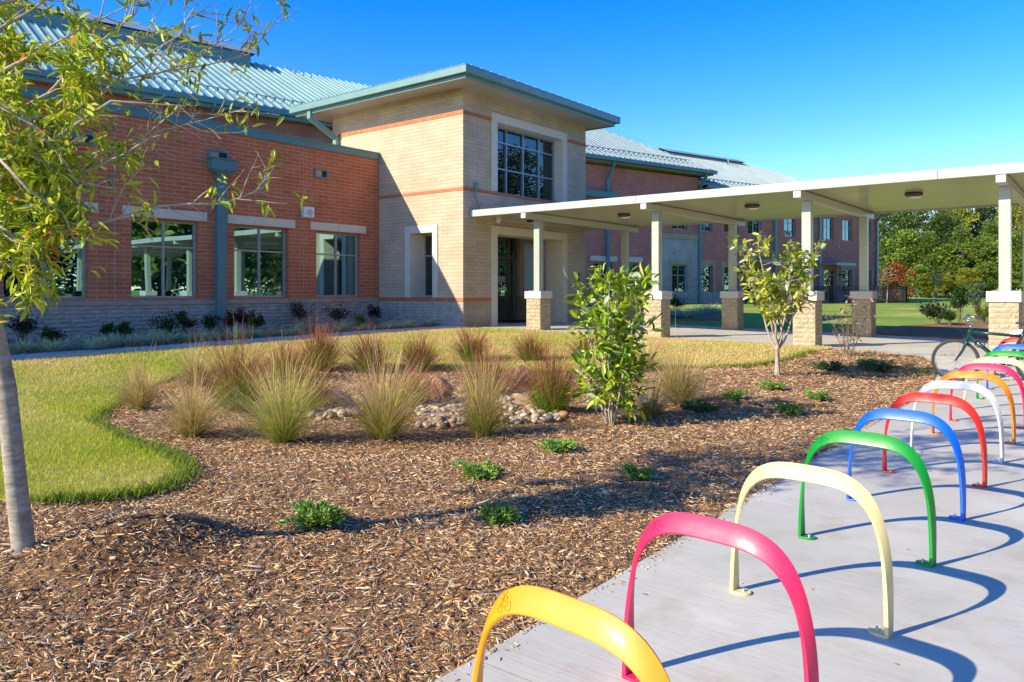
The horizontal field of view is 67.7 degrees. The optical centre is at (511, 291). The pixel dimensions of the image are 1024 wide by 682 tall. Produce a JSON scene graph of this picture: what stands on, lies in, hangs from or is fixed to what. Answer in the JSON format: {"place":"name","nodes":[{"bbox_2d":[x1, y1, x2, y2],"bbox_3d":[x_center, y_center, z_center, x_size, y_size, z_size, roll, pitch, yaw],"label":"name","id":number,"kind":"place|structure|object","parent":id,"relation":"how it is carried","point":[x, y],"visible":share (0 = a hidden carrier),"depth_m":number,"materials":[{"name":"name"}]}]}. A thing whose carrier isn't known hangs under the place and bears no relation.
{"place":"outdoors","nodes":[
{"label":"outdoors","id":0,"kind":"place"},
{"bbox_2d":[11,326,467,359],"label":"garden path","id":1,"kind":"structure","parent":0,"point":[81,352],"depth_m":14.90,"materials":[{"name":"concrete"}]},
{"bbox_2d":[0,327,832,503],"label":"lawn","id":2,"kind":"structure","parent":0,"point":[56,466],"depth_m":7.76,"materials":[{"name":"plant"}]},
{"bbox_2d":[28,0,1023,291],"label":"sky","id":3,"kind":"structure","parent":0,"point":[822,89],"materials":[{"name":"blue"}]},
{"bbox_2d":[434,356,1023,681],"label":"concrete pad","id":4,"kind":"object","parent":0,"point":[695,620],"visible":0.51,"depth_m":3.83,"materials":[{"name":"concrete"}]},
{"bbox_2d":[472,585,669,681],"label":"bike rack","id":5,"kind":"object","parent":4,"relation":"on","point":[628,645],"visible":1,"depth_m":1.98,"materials":[{"name":"metal"}]},
{"bbox_2d":[621,512,818,681],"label":"bike rack","id":6,"kind":"object","parent":4,"relation":"on","point":[771,555],"visible":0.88,"depth_m":2.63,"materials":[{"name":"metal"}]},
{"bbox_2d":[431,404,1008,681],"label":"stray chips","id":7,"kind":"object","parent":4,"relation":"on","point":[488,652],"visible":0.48,"depth_m":3.91,"materials":[{"name":"brown wood"}]},
{"bbox_2d":[730,462,893,638],"bbox_3d":[1.371,1.153,3.555,0.747,0.683,0.080,0,0,44],"label":"bike rack","id":8,"kind":"object","parent":4,"relation":"on","point":[858,492],"visible":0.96,"depth_m":3.44,"materials":[{"name":"metal"}]},
{"bbox_2d":[798,430,936,567],"bbox_3d":[2.025,1.153,4.396,0.747,0.683,0.080,0,0,44],"label":"bike rack","id":9,"kind":"object","parent":4,"relation":"on","point":[906,451],"visible":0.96,"depth_m":4.30,"materials":[{"name":"metal"}]},
{"bbox_2d":[846,408,965,520],"bbox_3d":[2.685,1.153,5.232,0.747,0.683,0.080,0,0,44],"label":"bike rack","id":10,"kind":"object","parent":4,"relation":"on","point":[941,425],"visible":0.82,"depth_m":5.12,"materials":[{"name":"metal"}]},
{"bbox_2d":[882,392,987,487],"bbox_3d":[3.345,1.153,6.067,0.747,0.683,0.080,0,0,44],"label":"bike rack","id":11,"kind":"object","parent":4,"relation":"on","point":[965,406],"visible":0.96,"depth_m":5.97,"materials":[{"name":"metal"}]},
{"bbox_2d":[910,380,1003,462],"bbox_3d":[4.010,1.153,6.900,0.747,0.683,0.080,0,0,43],"label":"bike rack","id":12,"kind":"object","parent":4,"relation":"on","point":[967,386],"visible":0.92,"depth_m":6.80,"materials":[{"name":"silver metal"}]},
{"bbox_2d":[931,371,1015,443],"bbox_3d":[4.666,1.153,7.738,0.747,0.683,0.080,0,0,44],"label":"bike rack","id":13,"kind":"object","parent":4,"relation":"on","point":[1000,382],"visible":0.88,"depth_m":7.62,"materials":[{"name":"metal"}]},
{"bbox_2d":[931,314,1023,380],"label":"bicycle","id":14,"kind":"object","parent":4,"relation":"on","point":[977,343],"visible":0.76,"depth_m":11.99,"materials":[{"name":"metal"}]},
{"bbox_2d":[949,363,1023,428],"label":"bike rack","id":15,"kind":"object","parent":4,"relation":"on","point":[995,367],"visible":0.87,"depth_m":8.51,"materials":[{"name":"metal"}]},
{"bbox_2d":[964,357,1023,400],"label":"bike rack","id":16,"kind":"object","parent":4,"relation":"on","point":[1011,361],"visible":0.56,"depth_m":9.39,"materials":[{"name":"metal"}]},
{"bbox_2d":[976,350,1023,398],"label":"bike rack","id":17,"kind":"object","parent":4,"relation":"on","point":[1006,353],"visible":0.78,"depth_m":10.28,"materials":[{"name":"metal"}]},
{"bbox_2d":[509,292,988,335],"bbox_3d":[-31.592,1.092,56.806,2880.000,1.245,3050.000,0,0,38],"label":"ground","id":18,"kind":"structure","parent":0,"point":[888,314],"depth_m":32.87,"materials":[{"name":"plant"}]},
{"bbox_2d":[0,84,379,339],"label":"brick wing","id":19,"kind":"structure","parent":18,"relation":"on","point":[326,255],"depth_m":19.16,"materials":[{"name":"brick"}]},
{"bbox_2d":[3,213,85,298],"bbox_3d":[-10.057,-0.770,16.352,0.234,1.871,1.652,0,0,38],"label":"window","id":20,"kind":"structure","parent":19,"relation":"in","point":[83,248],"depth_m":16.82,"materials":[{"name":"clear glass"}]},
{"bbox_2d":[131,218,195,297],"bbox_3d":[-8.451,-0.770,18.385,0.234,1.871,1.652,0,0,38],"label":"window","id":21,"kind":"structure","parent":19,"relation":"in","point":[164,248],"depth_m":18.43,"materials":[{"name":"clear glass"}]},
{"bbox_2d":[0,0,379,143],"bbox_3d":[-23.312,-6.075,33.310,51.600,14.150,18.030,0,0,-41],"label":"roof","id":22,"kind":"structure","parent":19,"relation":"on","point":[285,88],"depth_m":33.99,"materials":[{"name":"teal metal"}]},
{"bbox_2d":[234,225,285,297],"bbox_3d":[-6.831,-0.770,20.437,0.234,1.871,1.642,0,0,38],"label":"window","id":23,"kind":"structure","parent":19,"relation":"in","point":[267,273],"depth_m":20.53,"materials":[{"name":"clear glass"}]},
{"bbox_2d":[316,232,357,296],"bbox_3d":[-5.247,-0.770,22.442,0.234,1.871,1.612,0,0,38],"label":"window","id":24,"kind":"structure","parent":19,"relation":"in","point":[322,279],"depth_m":22.55,"materials":[{"name":"clear glass"}]},
{"bbox_2d":[289,63,620,327],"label":"entrance tower","id":25,"kind":"structure","parent":18,"relation":"on","point":[453,146],"depth_m":22.84,"materials":[{"name":"beige brick"}]},
{"bbox_2d":[424,235,431,296],"bbox_3d":[-2.275,-0.765,22.822,0.920,1.870,0.080,0,0,38],"label":"window","id":26,"kind":"structure","parent":25,"relation":"in","point":[427,238],"depth_m":23.00,"materials":[{"name":"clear glass"}]},
{"bbox_2d":[498,260,506,319],"bbox_3d":[-0.445,-0.053,26.518,0.090,2.095,0.890,0,0,38],"label":"door","id":27,"kind":"structure","parent":25,"relation":"in","point":[501,279],"depth_m":26.74,"materials":[{"name":"brown metal"}]},
{"bbox_2d":[498,126,553,200],"bbox_3d":[0.307,-3.963,24.058,0.140,2.045,3.380,0,0,38],"label":"window","id":28,"kind":"structure","parent":25,"relation":"in","point":[525,161],"depth_m":24.20,"materials":[{"name":"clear glass"}]},
{"bbox_2d":[0,323,936,681],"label":"mulch bed","id":29,"kind":"object","parent":18,"relation":"on","point":[158,567],"visible":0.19,"depth_m":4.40,"materials":[{"name":"wood"}]},
{"bbox_2d":[4,311,43,341],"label":"border shrub","id":30,"kind":"object","parent":29,"relation":"on","point":[27,328],"visible":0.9,"depth_m":15.05,"materials":[{"name":"brown plant"}]},
{"bbox_2d":[8,337,47,352],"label":"border plant","id":31,"kind":"object","parent":29,"relation":"on","point":[23,348],"visible":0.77,"depth_m":13.61,"materials":[{"name":"green plant"}]},
{"bbox_2d":[38,325,67,342],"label":"border shrub","id":32,"kind":"object","parent":29,"relation":"on","point":[50,334],"visible":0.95,"depth_m":14.88,"materials":[{"name":"green plant"}]},
{"bbox_2d":[67,335,121,350],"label":"border plant","id":33,"kind":"object","parent":29,"relation":"on","point":[90,345],"visible":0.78,"depth_m":14.21,"materials":[{"name":"green plant"}]},
{"bbox_2d":[80,329,189,410],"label":"fountain plant","id":34,"kind":"object","parent":29,"relation":"on","point":[136,392],"visible":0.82,"depth_m":8.59,"materials":[{"name":"green plant"}]},
{"bbox_2d":[0,0,314,554],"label":"young oak tree","id":35,"kind":"object","parent":29,"relation":"on","point":[27,176],"visible":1,"depth_m":3.89,"materials":[{"name":"green plant"}]},
{"bbox_2d":[147,310,181,333],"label":"border shrub","id":36,"kind":"object","parent":29,"relation":"on","point":[169,324],"visible":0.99,"depth_m":17.19,"materials":[{"name":"green plant"}]},
{"bbox_2d":[130,327,224,386],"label":"fountain plant","id":37,"kind":"object","parent":29,"relation":"on","point":[189,371],"visible":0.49,"depth_m":10.56,"materials":[{"name":"beige plant"}]},
{"bbox_2d":[109,349,253,441],"bbox_3d":[-2.994,1.005,7.313,1.634,0.944,1.683,0,0,8],"label":"fountain plant","id":38,"kind":"object","parent":29,"relation":"on","point":[193,427],"visible":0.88,"depth_m":7.24,"materials":[{"name":"beige plant"}]},
{"bbox_2d":[173,309,197,333],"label":"border shrub","id":39,"kind":"object","parent":29,"relation":"on","point":[185,322],"visible":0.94,"depth_m":17.58,"materials":[{"name":"green plant"}]},
{"bbox_2d":[150,308,300,415],"bbox_3d":[-3.145,0.808,8.732,2.086,1.461,2.049,0,0,38],"label":"fountain plant","id":40,"kind":"object","parent":29,"relation":"on","point":[234,373],"visible":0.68,"depth_m":8.61,"materials":[{"name":"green plant"}]},
{"bbox_2d":[185,335,379,452],"bbox_3d":[-2.178,0.872,7.057,2.114,1.207,1.946,0,0,2],"label":"fountain plant","id":41,"kind":"object","parent":29,"relation":"on","point":[283,426],"visible":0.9,"depth_m":7.03,"materials":[{"name":"green plant"}]},
{"bbox_2d":[250,320,320,379],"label":"fountain plant","id":42,"kind":"object","parent":29,"relation":"on","point":[282,356],"visible":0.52,"depth_m":11.41,"materials":[{"name":"brown plant"}]},
{"bbox_2d":[287,299,318,325],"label":"border shrub","id":43,"kind":"object","parent":29,"relation":"on","point":[300,311],"visible":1,"depth_m":20.60,"materials":[{"name":"green plant"}]},
{"bbox_2d":[275,497,351,532],"bbox_3d":[-1.226,1.376,4.699,0.444,0.207,0.483,0,0,1],"label":"creeping juniper","id":44,"kind":"object","parent":29,"relation":"on","point":[321,513],"visible":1,"depth_m":4.65,"materials":[{"name":"plant"}]},
{"bbox_2d":[269,333,357,412],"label":"fountain plant","id":45,"kind":"object","parent":29,"relation":"on","point":[318,386],"visible":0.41,"depth_m":8.73,"materials":[{"name":"green plant"}]},
{"bbox_2d":[278,305,356,370],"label":"fountain plant","id":46,"kind":"object","parent":29,"relation":"on","point":[322,345],"visible":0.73,"depth_m":12.29,"materials":[{"name":"brown plant"}]},
{"bbox_2d":[334,316,411,373],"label":"fountain plant","id":47,"kind":"object","parent":29,"relation":"on","point":[363,365],"visible":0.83,"depth_m":12.30,"materials":[{"name":"brown plant"}]},
{"bbox_2d":[302,324,479,447],"bbox_3d":[-1.261,0.991,7.352,2.404,1.443,2.278,0,0,38],"label":"fountain plant","id":48,"kind":"object","parent":29,"relation":"on","point":[386,423],"visible":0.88,"depth_m":7.24,"materials":[{"name":"green plant"}]},
{"bbox_2d":[363,346,460,410],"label":"fountain plant","id":49,"kind":"object","parent":29,"relation":"on","point":[419,388],"visible":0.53,"depth_m":9.33,"materials":[{"name":"brown plant"}]},
{"bbox_2d":[389,314,454,371],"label":"fountain plant","id":50,"kind":"object","parent":29,"relation":"on","point":[424,351],"visible":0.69,"depth_m":12.56,"materials":[{"name":"brown plant"}]},
{"bbox_2d":[305,385,565,427],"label":"river stones","id":51,"kind":"object","parent":29,"relation":"on","point":[535,418],"visible":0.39,"depth_m":8.51,"materials":[{"name":"stone"}]},
{"bbox_2d":[431,376,452,402],"bbox_3d":[-0.902,1.301,9.829,0.314,0.434,0.258,0,7,10],"label":"boulder","id":52,"kind":"object","parent":29,"relation":"on","point":[443,388],"visible":0.62,"depth_m":9.73,"materials":[{"name":"stone"}]},
{"bbox_2d":[438,318,513,361],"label":"fountain plant","id":53,"kind":"object","parent":29,"relation":"on","point":[467,343],"visible":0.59,"depth_m":13.51,"materials":[{"name":"brown plant"}]},
{"bbox_2d":[450,458,505,479],"bbox_3d":[-0.268,1.407,6.032,0.435,0.154,0.366,0,0,38],"label":"creeping juniper","id":54,"kind":"object","parent":29,"relation":"on","point":[470,470],"visible":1,"depth_m":5.96,"materials":[{"name":"plant"}]},
{"bbox_2d":[418,322,553,440],"bbox_3d":[-0.290,0.844,7.481,1.717,1.443,1.711,0,0,-4],"label":"fountain plant","id":55,"kind":"object","parent":29,"relation":"on","point":[484,406],"visible":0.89,"depth_m":7.48,"materials":[{"name":"green plant"}]},
{"bbox_2d":[446,328,526,397],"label":"fountain plant","id":56,"kind":"object","parent":29,"relation":"on","point":[486,369],"visible":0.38,"depth_m":10.46,"materials":[{"name":"brown plant"}]},
{"bbox_2d":[475,499,522,525],"bbox_3d":[-0.095,1.429,4.884,0.252,0.173,0.315,0,0,-35],"label":"creeping juniper","id":57,"kind":"object","parent":29,"relation":"on","point":[502,513],"visible":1,"depth_m":4.85,"materials":[{"name":"plant"}]},
{"bbox_2d":[503,365,536,391],"bbox_3d":[0.148,1.299,11.103,0.596,0.465,0.431,0,0,-13],"label":"boulder","id":58,"kind":"object","parent":29,"relation":"on","point":[523,367],"visible":0.26,"depth_m":10.96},
{"bbox_2d":[494,321,561,360],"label":"fountain plant","id":59,"kind":"object","parent":29,"relation":"on","point":[524,349],"visible":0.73,"depth_m":13.56,"materials":[{"name":"brown plant"}]},
{"bbox_2d":[473,328,599,416],"bbox_3d":[0.436,0.968,8.970,1.669,1.283,1.715,0,0,-22],"label":"fountain plant","id":60,"kind":"object","parent":29,"relation":"on","point":[554,390],"visible":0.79,"depth_m":8.83,"materials":[{"name":"green plant"}]},
{"bbox_2d":[538,437,577,453],"bbox_3d":[0.427,1.383,6.821,0.336,0.158,0.480,0,0,-13],"label":"creeping juniper","id":61,"kind":"object","parent":29,"relation":"on","point":[557,445],"visible":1,"depth_m":6.78,"materials":[{"name":"plant"}]},
{"bbox_2d":[563,262,665,423],"bbox_3d":[1.065,0.576,8.277,1.091,1.780,1.177,0,0,-1],"label":"magnolia shrub","id":62,"kind":"object","parent":29,"relation":"on","point":[619,357],"visible":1,"depth_m":8.08,"materials":[{"name":"green plant"}]},
{"bbox_2d":[618,462,654,480],"bbox_3d":[0.975,1.414,5.936,0.263,0.156,0.251,0,0,38],"label":"creeping juniper","id":63,"kind":"object","parent":29,"relation":"on","point":[633,472],"visible":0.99,"depth_m":5.90,"materials":[{"name":"plant"}]},
{"bbox_2d":[621,374,703,420],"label":"fountain plant","id":64,"kind":"object","parent":29,"relation":"on","point":[651,408],"visible":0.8,"depth_m":8.73,"materials":[{"name":"green plant"}]},
{"bbox_2d":[626,300,749,413],"bbox_3d":[2.129,0.805,9.581,2.094,1.417,2.095,0,0,38],"label":"fountain plant","id":65,"kind":"object","parent":29,"relation":"on","point":[678,381],"visible":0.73,"depth_m":9.54,"materials":[{"name":"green plant"}]},
{"bbox_2d":[680,399,719,411],"bbox_3d":[2.253,1.369,9.095,0.503,0.175,0.432,0,0,38],"label":"creeping juniper","id":66,"kind":"object","parent":29,"relation":"on","point":[694,406],"visible":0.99,"depth_m":9.05,"materials":[{"name":"plant"}]},
{"bbox_2d":[727,231,825,375],"bbox_3d":[4.038,0.184,11.745,1.373,2.286,1.387,0,0,-24],"label":"magnolia tree","id":67,"kind":"object","parent":29,"relation":"on","point":[771,290],"visible":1,"depth_m":11.62,"materials":[{"name":"green plant"}]},
{"bbox_2d":[808,360,846,371],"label":"creeping juniper","id":68,"kind":"object","parent":29,"relation":"on","point":[835,366],"visible":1,"depth_m":12.51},
{"bbox_2d":[823,295,875,356],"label":"bare shrub","id":69,"kind":"object","parent":29,"relation":"on","point":[847,331],"visible":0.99,"depth_m":14.01,"materials":[{"name":"brown plant"}]},
{"bbox_2d":[855,359,904,371],"bbox_3d":[6.124,1.253,12.770,0.690,0.225,0.688,0,0,-8],"label":"creeping juniper","id":70,"kind":"object","parent":29,"relation":"on","point":[883,365],"visible":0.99,"depth_m":12.70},
{"bbox_2d":[587,308,721,320],"bbox_3d":[6.168,1.007,33.027,5.158,0.320,10.779,0,0,-9],"label":"side planting bed","id":71,"kind":"object","parent":18,"relation":"on","point":[713,317],"visible":0.14,"depth_m":28.80,"materials":[{"name":"soil"}]},
{"bbox_2d":[543,129,883,304],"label":"school block","id":72,"kind":"structure","parent":18,"relation":"on","point":[694,261],"depth_m":50.06,"materials":[{"name":"red brick"}]},
{"bbox_2d":[672,265,684,291],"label":"window","id":73,"kind":"structure","parent":72,"relation":"in","point":[678,271],"depth_m":49.37,"materials":[{"name":"white"}]},
{"bbox_2d":[702,266,710,291],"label":"window","id":74,"kind":"structure","parent":72,"relation":"in","point":[706,270],"depth_m":51.06,"materials":[{"name":"white"}]},
{"bbox_2d":[824,269,833,302],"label":"door","id":75,"kind":"structure","parent":72,"relation":"in","point":[828,273],"depth_m":59.13,"materials":[{"name":"white"}]},
{"bbox_2d":[745,285,906,302],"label":"metal fence","id":76,"kind":"object","parent":18,"relation":"on","point":[902,293],"visible":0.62,"depth_m":56.04,"materials":[{"name":"metal"}]},
{"bbox_2d":[875,261,915,302],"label":"russet tree","id":77,"kind":"object","parent":18,"relation":"on","point":[901,269],"visible":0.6,"depth_m":59.58,"materials":[{"name":"brown plant"}]},
{"bbox_2d":[879,238,912,295],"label":"young pine","id":78,"kind":"object","parent":18,"relation":"on","point":[884,249],"visible":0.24,"depth_m":83.66,"materials":[{"name":"green plant"}]},
{"bbox_2d":[879,229,927,295],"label":"leafy tree","id":79,"kind":"object","parent":18,"relation":"on","point":[906,255],"visible":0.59,"depth_m":81.24,"materials":[{"name":"green plant"}]},
{"bbox_2d":[879,211,945,246],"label":"pine tree","id":80,"kind":"object","parent":18,"relation":"on","point":[894,232],"visible":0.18,"depth_m":92.93,"materials":[{"name":"green plant"}]},
{"bbox_2d":[901,264,934,297],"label":"leafy tree","id":81,"kind":"object","parent":18,"relation":"on","point":[920,269],"visible":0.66,"depth_m":76.44,"materials":[{"name":"green plant"}]},
{"bbox_2d":[888,210,949,295],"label":"pine tree","id":82,"kind":"object","parent":18,"relation":"on","point":[922,225],"visible":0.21,"depth_m":91.48,"materials":[{"name":"green plant"}]},
{"bbox_2d":[909,230,948,296],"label":"young pine","id":83,"kind":"object","parent":18,"relation":"on","point":[928,243],"visible":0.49,"depth_m":79.65,"materials":[{"name":"green plant"}]},
{"bbox_2d":[876,321,988,339],"bbox_3d":[16.185,1.221,23.116,8.625,0.312,10.906,0,0,38],"label":"mulch bed","id":84,"kind":"object","parent":18,"relation":"on","point":[945,330],"visible":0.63,"depth_m":22.71,"materials":[{"name":"wood"}]},
{"bbox_2d":[916,299,955,323],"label":"garden shrub","id":85,"kind":"object","parent":84,"relation":"on","point":[928,310],"visible":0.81,"depth_m":25.53,"materials":[{"name":"green plant"}]},
{"bbox_2d":[915,270,954,297],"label":"yellowing tree","id":86,"kind":"object","parent":18,"relation":"on","point":[939,288],"visible":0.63,"depth_m":75.50,"materials":[{"name":"green plant"}]},
{"bbox_2d":[923,210,964,295],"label":"oak tree","id":87,"kind":"object","parent":18,"relation":"on","point":[941,218],"visible":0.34,"depth_m":89.18,"materials":[{"name":"green plant"}]},
{"bbox_2d":[925,243,969,296],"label":"leafy tree","id":88,"kind":"object","parent":18,"relation":"on","point":[948,257],"visible":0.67,"depth_m":78.13,"materials":[{"name":"green plant"}]},
{"bbox_2d":[933,224,972,295],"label":"young pine","id":89,"kind":"object","parent":18,"relation":"on","point":[962,233],"visible":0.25,"depth_m":82.67,"materials":[{"name":"green plant"}]},
{"bbox_2d":[928,208,979,295],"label":"yellowing tree","id":90,"kind":"object","parent":18,"relation":"on","point":[967,220],"visible":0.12,"depth_m":93.72,"materials":[{"name":"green plant"}]},
{"bbox_2d":[944,284,974,321],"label":"garden shrub","id":91,"kind":"object","parent":18,"relation":"on","point":[960,299],"visible":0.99,"depth_m":27.00,"materials":[{"name":"green plant"}]},
{"bbox_2d":[947,267,987,292],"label":"yellowing tree","id":92,"kind":"object","parent":18,"relation":"on","point":[963,275],"visible":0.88,"depth_m":75.72,"materials":[{"name":"yellow plant"}]},
{"bbox_2d":[955,235,998,278],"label":"leafy tree","id":93,"kind":"object","parent":18,"relation":"on","point":[980,250],"visible":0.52,"depth_m":79.16,"materials":[{"name":"green plant"}]},
{"bbox_2d":[965,283,988,320],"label":"garden shrub","id":94,"kind":"object","parent":18,"relation":"on","point":[976,299],"visible":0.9,"depth_m":28.23,"materials":[{"name":"green plant"}]},
{"bbox_2d":[966,261,998,296],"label":"leafy tree","id":95,"kind":"object","parent":18,"relation":"on","point":[990,273],"visible":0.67,"depth_m":76.27,"materials":[{"name":"green plant"}]},
{"bbox_2d":[978,219,998,294],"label":"young pine","id":96,"kind":"object","parent":18,"relation":"on","point":[990,231],"visible":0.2,"depth_m":81.61,"materials":[{"name":"green plant"}]},
{"bbox_2d":[964,207,1015,237],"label":"oak tree","id":97,"kind":"object","parent":18,"relation":"on","point":[988,210],"visible":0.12,"depth_m":95.37,"materials":[{"name":"green plant"}]},
{"bbox_2d":[989,230,1022,290],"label":"leafy tree","id":98,"kind":"object","parent":18,"relation":"on","point":[1014,234],"visible":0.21,"depth_m":79.03,"materials":[{"name":"green plant"}]},
{"bbox_2d":[993,206,1022,232],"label":"yellowing tree","id":99,"kind":"object","parent":18,"relation":"on","point":[1018,210],"visible":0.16,"depth_m":91.27,"materials":[{"name":"yellow plant"}]},
{"bbox_2d":[998,226,1022,290],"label":"young pine","id":100,"kind":"object","parent":18,"relation":"on","point":[1019,247],"visible":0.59,"depth_m":77.93,"materials":[{"name":"green plant"}]},
{"bbox_2d":[477,319,1023,360],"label":"walkway","id":101,"kind":"structure","parent":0,"point":[907,345],"depth_m":18.83,"materials":[{"name":"concrete"}]},
{"bbox_2d":[525,291,551,329],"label":"masonry pier","id":102,"kind":"structure","parent":101,"relation":"on","point":[538,308],"depth_m":20.74,"materials":[{"name":"stone"}]},
{"bbox_2d":[644,291,671,337],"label":"masonry pier","id":103,"kind":"structure","parent":101,"relation":"on","point":[660,303],"depth_m":18.49,"materials":[{"name":"stone"}]},
{"bbox_2d":[470,162,1023,290],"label":"walkway canopy","id":104,"kind":"object","parent":103,"relation":"on","point":[864,199],"visible":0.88,"depth_m":18.31,"materials":[{"name":"metal"}]},
{"bbox_2d":[720,291,744,329],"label":"masonry pier","id":105,"kind":"structure","parent":101,"relation":"on","point":[732,310],"depth_m":22.21,"materials":[{"name":"stone"}]},
{"bbox_2d":[792,291,823,345],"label":"masonry pier","id":106,"kind":"structure","parent":101,"relation":"on","point":[807,327],"depth_m":16.26,"materials":[{"name":"stone"}]},
{"bbox_2d":[850,291,877,336],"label":"masonry pier","id":107,"kind":"structure","parent":101,"relation":"on","point":[870,324],"depth_m":19.98,"materials":[{"name":"stone"}]},
{"bbox_2d":[986,291,1023,359],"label":"masonry pier","id":108,"kind":"structure","parent":101,"relation":"on","point":[1005,312],"depth_m":14.05,"materials":[{"name":"stone"}]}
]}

